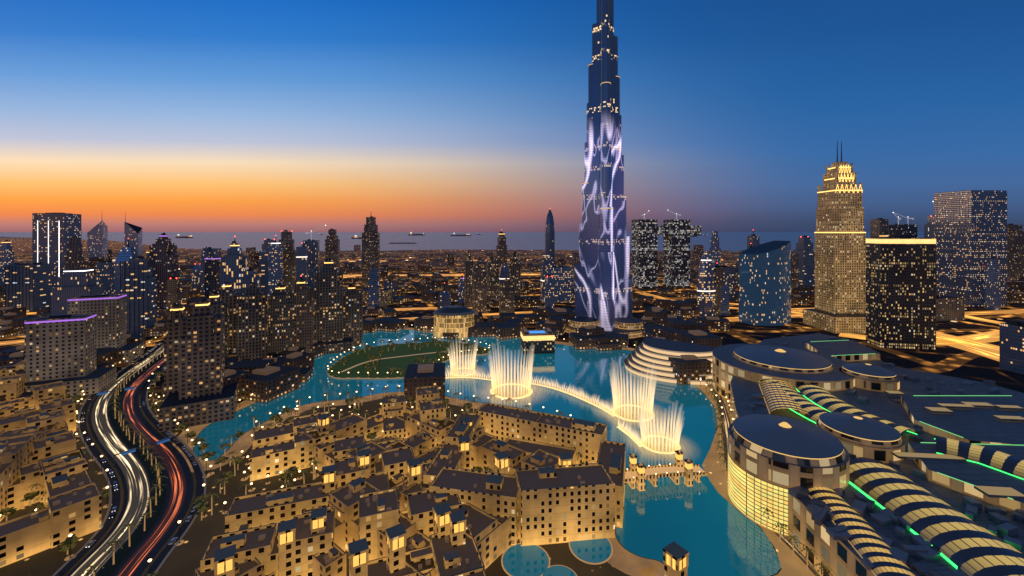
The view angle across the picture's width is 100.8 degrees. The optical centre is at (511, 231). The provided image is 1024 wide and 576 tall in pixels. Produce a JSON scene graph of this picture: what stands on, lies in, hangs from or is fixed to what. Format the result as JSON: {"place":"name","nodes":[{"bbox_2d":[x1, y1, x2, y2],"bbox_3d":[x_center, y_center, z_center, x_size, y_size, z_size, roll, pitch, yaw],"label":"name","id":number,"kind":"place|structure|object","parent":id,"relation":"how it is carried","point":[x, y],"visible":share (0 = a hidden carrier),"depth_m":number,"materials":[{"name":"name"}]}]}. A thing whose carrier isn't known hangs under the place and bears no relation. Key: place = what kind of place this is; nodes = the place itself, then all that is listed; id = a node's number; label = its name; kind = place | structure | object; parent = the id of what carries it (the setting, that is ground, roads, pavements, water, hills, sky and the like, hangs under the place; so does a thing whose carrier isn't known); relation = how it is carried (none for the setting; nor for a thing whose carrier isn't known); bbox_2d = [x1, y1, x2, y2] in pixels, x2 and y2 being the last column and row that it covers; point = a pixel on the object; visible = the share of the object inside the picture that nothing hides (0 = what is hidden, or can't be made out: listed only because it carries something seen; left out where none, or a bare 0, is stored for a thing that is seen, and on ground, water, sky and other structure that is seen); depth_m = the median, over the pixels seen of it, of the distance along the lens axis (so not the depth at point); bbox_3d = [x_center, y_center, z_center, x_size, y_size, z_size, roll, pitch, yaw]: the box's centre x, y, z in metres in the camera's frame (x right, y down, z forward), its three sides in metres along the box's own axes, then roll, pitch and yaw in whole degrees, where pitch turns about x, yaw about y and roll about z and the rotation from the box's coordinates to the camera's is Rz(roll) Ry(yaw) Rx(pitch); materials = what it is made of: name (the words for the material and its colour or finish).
{"place":"outdoors","nodes":[
{"label":"outdoors","id":0,"kind":"place"},
{"bbox_2d":[52,343,205,575],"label":"boulevard road","id":1,"kind":"structure","parent":0,"point":[139,535],"depth_m":253.23,"materials":[{"name":"black asphalt"}]},
{"bbox_2d":[71,345,163,575],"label":"white light trails","id":2,"kind":"object","parent":1,"relation":"on","point":[134,472],"visible":0.79,"depth_m":260.48,"materials":[{"name":"grey"}]},
{"bbox_2d":[116,358,185,575],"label":"red light trails","id":3,"kind":"object","parent":1,"relation":"on","point":[170,461],"visible":0.82,"depth_m":253.20,"materials":[{"name":"red"}]},
{"bbox_2d":[58,343,203,575],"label":"parking lane","id":4,"kind":"structure","parent":0,"point":[97,454],"depth_m":254.28,"materials":[{"name":"black asphalt"}]},
{"bbox_2d":[55,342,196,575],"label":"parked cars","id":5,"kind":"object","parent":4,"relation":"on","point":[111,515],"visible":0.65,"depth_m":260.29,"materials":[{"name":"white paint"}]},
{"bbox_2d":[328,341,489,378],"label":"park island","id":6,"kind":"structure","parent":0,"point":[402,355],"depth_m":497.95,"materials":[{"name":"green plant"}]},
{"bbox_2d":[0,232,923,251],"bbox_3d":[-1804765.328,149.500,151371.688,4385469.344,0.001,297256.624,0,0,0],"label":"sea water","id":7,"kind":"structure","parent":0,"point":[733,241],"depth_m":8461.50,"materials":[{"name":"blue liquid"}]},
{"bbox_2d":[194,329,780,575],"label":"lake water","id":8,"kind":"structure","parent":0,"point":[708,527],"depth_m":344.03,"materials":[{"name":"teal liquid"}]},
{"bbox_2d":[445,368,680,453],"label":"fountain rings","id":9,"kind":"object","parent":8,"relation":"on","point":[616,415],"visible":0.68,"depth_m":365.68,"materials":[{"name":"grey"}]},
{"bbox_2d":[446,352,680,452],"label":"fountain jets","id":10,"kind":"object","parent":8,"relation":"on","point":[616,401],"visible":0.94,"depth_m":360.56,"materials":[{"name":"liquid"}]},
{"bbox_2d":[625,450,707,490],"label":"bridge","id":11,"kind":"structure","parent":8,"relation":"on","point":[689,470],"depth_m":252.30,"materials":[{"name":"stone"}]},
{"bbox_2d":[0,238,1023,575],"bbox_3d":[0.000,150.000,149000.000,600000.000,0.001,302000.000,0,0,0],"label":"ground","id":12,"kind":"structure","parent":0,"point":[952,362],"depth_m":664.95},
{"bbox_2d":[0,240,13,284],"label":"skyline tower","id":13,"kind":"structure","parent":12,"relation":"on","point":[6,255],"depth_m":1085.09,"materials":[{"name":"blue glass"}]},
{"bbox_2d":[5,262,49,311],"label":"dark tower","id":14,"kind":"structure","parent":12,"relation":"on","point":[27,285],"depth_m":793.58,"materials":[{"name":"blue glass"}]},
{"bbox_2d":[0,360,58,521],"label":"old town","id":15,"kind":"object","parent":12,"relation":"on","point":[16,446],"visible":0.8,"depth_m":258.32,"materials":[{"name":"stone"}]},
{"bbox_2d":[32,213,80,294],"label":"skyscraper","id":16,"kind":"structure","parent":12,"relation":"on","point":[52,233],"depth_m":945.86,"materials":[{"name":"blue glass"}]},
{"bbox_2d":[25,313,116,395],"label":"beige hotel","id":17,"kind":"object","parent":12,"relation":"on","point":[61,347],"visible":0.92,"depth_m":392.31,"materials":[{"name":"grey concrete"}]},
{"bbox_2d":[65,236,84,268],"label":"skyline tower","id":18,"kind":"structure","parent":12,"relation":"on","point":[74,258],"depth_m":710.74,"materials":[{"name":"beige stone"}]},
{"bbox_2d":[51,268,104,314],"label":"dark tower","id":19,"kind":"structure","parent":12,"relation":"on","point":[72,282],"depth_m":659.32,"materials":[{"name":"blue glass"}]},
{"bbox_2d":[87,220,107,261],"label":"skyscraper","id":20,"kind":"structure","parent":12,"relation":"on","point":[97,240],"depth_m":1271.44,"materials":[{"name":"grey glass"}]},
{"bbox_2d":[96,260,113,293],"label":"tower","id":21,"kind":"structure","parent":12,"relation":"on","point":[105,270],"depth_m":919.51,"materials":[{"name":"blue glass"}]},
{"bbox_2d":[67,293,143,362],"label":"beige hotel","id":22,"kind":"object","parent":12,"relation":"on","point":[110,310],"visible":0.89,"depth_m":489.15,"materials":[{"name":"grey concrete"}]},
{"bbox_2d":[114,238,138,293],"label":"glass tower","id":23,"kind":"structure","parent":12,"relation":"on","point":[127,253],"depth_m":704.30,"materials":[{"name":"blue glass"}]},
{"bbox_2d":[124,214,141,255],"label":"skyscraper","id":24,"kind":"structure","parent":12,"relation":"on","point":[132,233],"depth_m":1272.85,"materials":[{"name":"grey glass"}]},
{"bbox_2d":[120,256,155,334],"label":"skyscraper","id":25,"kind":"structure","parent":12,"relation":"on","point":[138,283],"depth_m":610.27,"materials":[{"name":"blue glass"}]},
{"bbox_2d":[148,233,185,318],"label":"purple tower","id":26,"kind":"structure","parent":12,"relation":"on","point":[163,256],"depth_m":750.07,"materials":[{"name":"grey concrete"}]},
{"bbox_2d":[167,277,179,319],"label":"skyline tower","id":27,"kind":"structure","parent":12,"relation":"on","point":[173,289],"depth_m":715.87,"materials":[{"name":"brown concrete"}]},
{"bbox_2d":[159,297,237,431],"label":"tower","id":28,"kind":"structure","parent":12,"relation":"on","point":[203,388],"depth_m":337.80,"materials":[{"name":"grey concrete"}]},
{"bbox_2d":[204,256,220,297],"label":"skyscraper","id":29,"kind":"structure","parent":12,"relation":"on","point":[212,266],"depth_m":836.17,"materials":[{"name":"grey concrete"}]},
{"bbox_2d":[207,290,228,358],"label":"residential tower","id":30,"kind":"structure","parent":12,"relation":"on","point":[219,304],"depth_m":444.34,"materials":[{"name":"beige stone"}]},
{"bbox_2d":[218,281,240,351],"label":"residential tower","id":31,"kind":"structure","parent":12,"relation":"on","point":[228,294],"depth_m":483.24,"materials":[{"name":"beige stone"}]},
{"bbox_2d":[220,236,248,292],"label":"residential tower","id":32,"kind":"structure","parent":12,"relation":"on","point":[234,264],"depth_m":554.04,"materials":[{"name":"blue glass"}]},
{"bbox_2d":[241,267,259,294],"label":"residential tower","id":33,"kind":"structure","parent":12,"relation":"on","point":[250,274],"depth_m":510.69,"materials":[{"name":"blue glass"}]},
{"bbox_2d":[237,282,276,359],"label":"residential tower","id":34,"kind":"structure","parent":12,"relation":"on","point":[252,322],"depth_m":459.56,"materials":[{"name":"beige stone"}]},
{"bbox_2d":[259,239,274,293],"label":"dark tower","id":35,"kind":"structure","parent":12,"relation":"on","point":[263,264],"depth_m":915.52,"materials":[{"name":"blue glass"}]},
{"bbox_2d":[268,235,282,295],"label":"skyline tower","id":36,"kind":"structure","parent":12,"relation":"on","point":[275,264],"depth_m":882.82,"materials":[{"name":"blue glass"}]},
{"bbox_2d":[268,283,303,356],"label":"residential tower","id":37,"kind":"structure","parent":12,"relation":"on","point":[281,318],"depth_m":484.36,"materials":[{"name":"concrete"}]},
{"bbox_2d":[279,230,295,290],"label":"skyscraper","id":38,"kind":"structure","parent":12,"relation":"on","point":[286,241],"depth_m":919.70,"materials":[{"name":"concrete"}]},
{"bbox_2d":[288,275,313,352],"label":"residential tower","id":39,"kind":"structure","parent":12,"relation":"on","point":[301,292],"depth_m":502.67,"materials":[{"name":"brown concrete"}]},
{"bbox_2d":[296,245,306,283],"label":"skyline tower","id":40,"kind":"structure","parent":12,"relation":"on","point":[301,260],"depth_m":854.92,"materials":[{"name":"blue glass"}]},
{"bbox_2d":[303,239,318,291],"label":"skyscraper","id":41,"kind":"structure","parent":12,"relation":"on","point":[312,256],"depth_m":957.13,"materials":[{"name":"glass"}]},
{"bbox_2d":[0,392,659,575],"bbox_3d":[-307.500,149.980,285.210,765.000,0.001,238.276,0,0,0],"label":"old town paving","id":42,"kind":"structure","parent":12,"relation":"on","point":[184,558],"depth_m":219.29,"materials":[{"name":"brown stone"}]},
{"bbox_2d":[164,302,186,399],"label":"tower","id":43,"kind":"structure","parent":42,"relation":"on","point":[171,362],"depth_m":347.57,"materials":[{"name":"brown concrete"}]},
{"bbox_2d":[0,394,455,517],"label":"trees","id":44,"kind":"object","parent":42,"relation":"on","point":[246,478],"visible":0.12,"depth_m":263.69,"materials":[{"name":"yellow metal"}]},
{"bbox_2d":[0,380,557,575],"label":"low-rise buildings","id":45,"kind":"structure","parent":42,"relation":"on","point":[56,467],"depth_m":229.81,"materials":[{"name":"stone"}]},
{"bbox_2d":[250,411,335,481],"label":"apartment building","id":46,"kind":"structure","parent":42,"relation":"on","point":[276,450],"depth_m":269.64,"materials":[{"name":"stone"}]},
{"bbox_2d":[200,461,486,575],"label":"low-rise buildings","id":47,"kind":"structure","parent":42,"relation":"on","point":[252,521],"depth_m":186.11,"materials":[{"name":"stone"}]},
{"bbox_2d":[0,321,732,575],"bbox_3d":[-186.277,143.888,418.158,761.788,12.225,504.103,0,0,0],"label":"palm trees","id":48,"kind":"object","parent":42,"relation":"on","point":[200,505],"visible":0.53,"depth_m":286.34,"materials":[{"name":"green plant"}]},
{"bbox_2d":[334,434,414,487],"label":"houses","id":49,"kind":"structure","parent":42,"relation":"on","point":[392,461],"depth_m":240.80,"materials":[{"name":"stone"}]},
{"bbox_2d":[382,385,445,438],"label":"houses","id":50,"kind":"structure","parent":42,"relation":"on","point":[430,404],"depth_m":311.84,"materials":[{"name":"stone"}]},
{"bbox_2d":[214,436,688,575],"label":"lit tower tops","id":51,"kind":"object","parent":42,"relation":"on","point":[675,558],"depth_m":174.34,"materials":[{"name":"stone"}]},
{"bbox_2d":[423,402,624,545],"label":"souk al bahar","id":52,"kind":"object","parent":42,"relation":"on","point":[576,501],"visible":0.91,"depth_m":215.33,"materials":[{"name":"stone"}]},
{"bbox_2d":[501,538,612,575],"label":"swimming pools","id":53,"kind":"structure","parent":42,"relation":"on","point":[517,559],"depth_m":194.58,"materials":[{"name":"teal liquid"}]},
{"bbox_2d":[325,229,339,270],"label":"tower","id":54,"kind":"structure","parent":12,"relation":"on","point":[332,246],"depth_m":1315.45,"materials":[{"name":"grey concrete"}]},
{"bbox_2d":[314,258,353,354],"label":"residential tower","id":55,"kind":"structure","parent":12,"relation":"on","point":[328,302],"depth_m":533.97,"materials":[{"name":"concrete"}]},
{"bbox_2d":[343,283,362,345],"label":"residential tower","id":56,"kind":"structure","parent":12,"relation":"on","point":[352,313],"depth_m":554.52,"materials":[{"name":"beige stone"}]},
{"bbox_2d":[343,288,391,306],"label":"building","id":57,"kind":"structure","parent":12,"relation":"on","point":[385,297],"depth_m":852.20,"materials":[{"name":"stone"}]},
{"bbox_2d":[362,216,379,287],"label":"skyscraper","id":58,"kind":"structure","parent":12,"relation":"on","point":[370,246],"depth_m":1145.59,"materials":[{"name":"grey metal"}]},
{"bbox_2d":[368,266,379,306],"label":"skyline tower","id":59,"kind":"structure","parent":12,"relation":"on","point":[373,286],"depth_m":851.28,"materials":[{"name":"blue glass"}]},
{"bbox_2d":[64,324,783,575],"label":"street lamps","id":60,"kind":"object","parent":12,"relation":"on","point":[622,559],"visible":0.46,"depth_m":294.41,"materials":[{"name":"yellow metal"}]},
{"bbox_2d":[433,305,474,337],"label":"round building","id":61,"kind":"structure","parent":12,"relation":"on","point":[459,319],"depth_m":600.99,"materials":[{"name":"beige glass"}]},
{"bbox_2d":[464,251,472,306],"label":"tower","id":62,"kind":"structure","parent":12,"relation":"on","point":[468,265],"depth_m":847.00,"materials":[{"name":"concrete"}]},
{"bbox_2d":[472,257,486,312],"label":"tower","id":63,"kind":"structure","parent":12,"relation":"on","point":[479,288],"depth_m":779.69,"materials":[{"name":"beige stone"}]},
{"bbox_2d":[486,252,498,304],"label":"tower","id":64,"kind":"structure","parent":12,"relation":"on","point":[492,267],"depth_m":876.87,"materials":[{"name":"beige stone"}]},
{"bbox_2d":[496,232,506,268],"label":"tower","id":65,"kind":"structure","parent":12,"relation":"on","point":[501,251],"depth_m":1025.51,"materials":[{"name":"grey concrete"}]},
{"bbox_2d":[499,278,514,312],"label":"tower","id":66,"kind":"structure","parent":12,"relation":"on","point":[506,297],"depth_m":772.28,"materials":[{"name":"beige stone"}]},
{"bbox_2d":[0,245,1023,403],"bbox_3d":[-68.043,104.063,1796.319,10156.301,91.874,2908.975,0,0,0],"label":"city blocks","id":67,"kind":"structure","parent":12,"relation":"on","point":[265,380],"depth_m":644.00,"materials":[{"name":"brown"}]},
{"bbox_2d":[509,250,520,295],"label":"tower","id":68,"kind":"structure","parent":12,"relation":"on","point":[514,273],"depth_m":878.33,"materials":[{"name":"beige stone"}]},
{"bbox_2d":[540,254,551,301],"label":"skyline tower","id":69,"kind":"structure","parent":12,"relation":"on","point":[546,263],"depth_m":913.34,"materials":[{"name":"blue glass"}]},
{"bbox_2d":[545,275,554,308],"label":"skyline tower","id":70,"kind":"structure","parent":12,"relation":"on","point":[549,291],"depth_m":791.21,"materials":[{"name":"blue glass"}]},
{"bbox_2d":[545,209,554,264],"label":"skyscraper","id":71,"kind":"structure","parent":12,"relation":"on","point":[549,240],"depth_m":1085.44,"materials":[{"name":"blue glass"}]},
{"bbox_2d":[547,265,571,301],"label":"building","id":72,"kind":"structure","parent":12,"relation":"on","point":[562,275],"depth_m":908.17,"materials":[{"name":"blue glass"}]},
{"bbox_2d":[566,0,642,337],"bbox_3d":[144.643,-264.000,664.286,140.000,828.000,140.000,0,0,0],"label":"skyscraper","id":73,"kind":"structure","parent":12,"relation":"on","point":[603,289],"depth_m":662.60,"materials":[{"name":"blue"}]},
{"bbox_2d":[632,210,700,287],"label":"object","id":74,"kind":"structure","parent":12,"relation":"on","point":[675,233],"depth_m":1141.01,"materials":[{"name":"grey concrete"}]},
{"bbox_2d":[624,337,716,384],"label":"terraced building","id":75,"kind":"structure","parent":12,"relation":"on","point":[647,358],"depth_m":441.06,"materials":[{"name":"grey"}]},
{"bbox_2d":[697,251,715,315],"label":"skyscraper","id":76,"kind":"structure","parent":12,"relation":"on","point":[706,292],"depth_m":754.28,"materials":[{"name":"blue glass"}]},
{"bbox_2d":[709,231,720,264],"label":"skyline tower","id":77,"kind":"structure","parent":12,"relation":"on","point":[715,252],"depth_m":938.08,"materials":[{"name":"blue glass"}]},
{"bbox_2d":[713,265,723,315],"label":"skyline tower","id":78,"kind":"structure","parent":12,"relation":"on","point":[719,275],"depth_m":761.12,"materials":[{"name":"beige stone"}]},
{"bbox_2d":[720,265,734,300],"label":"tower","id":79,"kind":"structure","parent":12,"relation":"on","point":[729,275],"depth_m":919.49,"materials":[{"name":"blue glass"}]},
{"bbox_2d":[695,385,814,575],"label":"waterfront promenade","id":80,"kind":"structure","parent":12,"relation":"on","point":[791,565],"depth_m":248.29,"materials":[{"name":"beige stone"}]},
{"bbox_2d":[739,241,790,325],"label":"curved glass tower","id":81,"kind":"structure","parent":12,"relation":"on","point":[764,284],"depth_m":679.92,"materials":[{"name":"blue glass"}]},
{"bbox_2d":[703,373,832,575],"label":"palm trees","id":82,"kind":"object","parent":12,"relation":"on","point":[713,398],"visible":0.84,"depth_m":212.84,"materials":[{"name":"green"}]},
{"bbox_2d":[791,252,798,287],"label":"tower","id":83,"kind":"structure","parent":12,"relation":"on","point":[794,270],"depth_m":1024.29,"materials":[{"name":"brown concrete"}]},
{"bbox_2d":[803,141,865,332],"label":"skyscraper","id":84,"kind":"structure","parent":12,"relation":"on","point":[840,270],"depth_m":653.69,"materials":[{"name":"beige concrete"}]},
{"bbox_2d":[712,333,1023,575],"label":"shopping mall","id":85,"kind":"structure","parent":12,"relation":"on","point":[781,461],"depth_m":232.02,"materials":[{"name":"concrete"}]},
{"bbox_2d":[759,379,807,413],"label":"vaulted roof","id":86,"kind":"structure","parent":85,"relation":"on","point":[776,396],"depth_m":311.59,"materials":[{"name":"beige metal"}]},
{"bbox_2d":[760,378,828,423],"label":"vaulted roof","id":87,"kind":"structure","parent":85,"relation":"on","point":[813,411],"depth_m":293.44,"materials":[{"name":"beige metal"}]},
{"bbox_2d":[795,383,916,434],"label":"vaulted roof","id":88,"kind":"structure","parent":85,"relation":"on","point":[821,396],"depth_m":299.77,"materials":[{"name":"beige metal"}]},
{"bbox_2d":[808,487,915,575],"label":"vaulted roof","id":89,"kind":"structure","parent":85,"relation":"on","point":[866,541],"depth_m":171.12,"materials":[{"name":"beige metal"}]},
{"bbox_2d":[849,458,1023,575],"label":"vaulted roof","id":90,"kind":"structure","parent":85,"relation":"on","point":[963,542],"depth_m":175.35,"materials":[{"name":"grey"}]},
{"bbox_2d":[934,435,1023,479],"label":"vaulted roof","id":91,"kind":"structure","parent":85,"relation":"on","point":[1011,465],"depth_m":221.69,"materials":[{"name":"grey"}]},
{"bbox_2d":[727,309,1023,321],"bbox_3d":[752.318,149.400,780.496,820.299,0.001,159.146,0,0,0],"label":"road","id":92,"kind":"structure","parent":12,"relation":"on","point":[733,319],"depth_m":776.09,"materials":[{"name":"asphalt"}]},
{"bbox_2d":[870,218,887,237],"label":"tower","id":93,"kind":"structure","parent":12,"relation":"on","point":[878,227],"depth_m":1152.64,"materials":[{"name":"grey concrete"}]},
{"bbox_2d":[801,317,998,360],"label":"road","id":94,"kind":"structure","parent":12,"relation":"on","point":[990,351],"depth_m":552.37,"materials":[{"name":"asphalt"}]},
{"bbox_2d":[866,235,935,349],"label":"hotel slab","id":95,"kind":"object","parent":12,"relation":"on","point":[900,291],"visible":1,"depth_m":543.97,"materials":[{"name":"grey metal"}]},
{"bbox_2d":[889,224,916,235],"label":"construction tower","id":96,"kind":"structure","parent":12,"relation":"on","point":[904,229],"depth_m":1146.73,"materials":[{"name":"black concrete"}]},
{"bbox_2d":[839,330,998,344],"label":"road","id":97,"kind":"structure","parent":12,"relation":"on","point":[989,336],"depth_m":599.50,"materials":[{"name":"asphalt"}]},
{"bbox_2d":[936,295,964,320],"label":"block","id":98,"kind":"structure","parent":12,"relation":"on","point":[950,308],"depth_m":718.23,"materials":[{"name":"concrete"}]},
{"bbox_2d":[934,190,1006,306],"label":"building","id":99,"kind":"structure","parent":12,"relation":"on","point":[970,231],"depth_m":856.69,"materials":[{"name":"blue glass"}]},
{"bbox_2d":[986,257,1000,309],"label":"skyline tower","id":100,"kind":"structure","parent":12,"relation":"on","point":[993,287],"depth_m":812.66,"materials":[{"name":"blue glass"}]},
{"bbox_2d":[999,320,1023,374],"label":"building","id":101,"kind":"structure","parent":12,"relation":"on","point":[1011,346],"depth_m":454.57,"materials":[{"name":"blue glass"}]},
{"bbox_2d":[1007,224,1023,280],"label":"tower","id":102,"kind":"structure","parent":12,"relation":"on","point":[1015,252],"depth_m":1143.14,"materials":[{"name":"brown concrete"}]},
{"bbox_2d":[521,328,554,353],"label":"hotel pool wing","id":103,"kind":"structure","parent":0,"point":[537,341],"depth_m":521.50,"materials":[{"name":"beige concrete"}]},
{"bbox_2d":[711,385,819,575],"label":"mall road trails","id":104,"kind":"object","parent":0,"point":[726,424],"visible":0.35,"depth_m":313.14,"materials":[{"name":"orange"}]},
{"bbox_2d":[793,236,814,285],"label":"tower","id":105,"kind":"structure","parent":0,"point":[804,248],"depth_m":1080.52,"materials":[{"name":"blue glass"}]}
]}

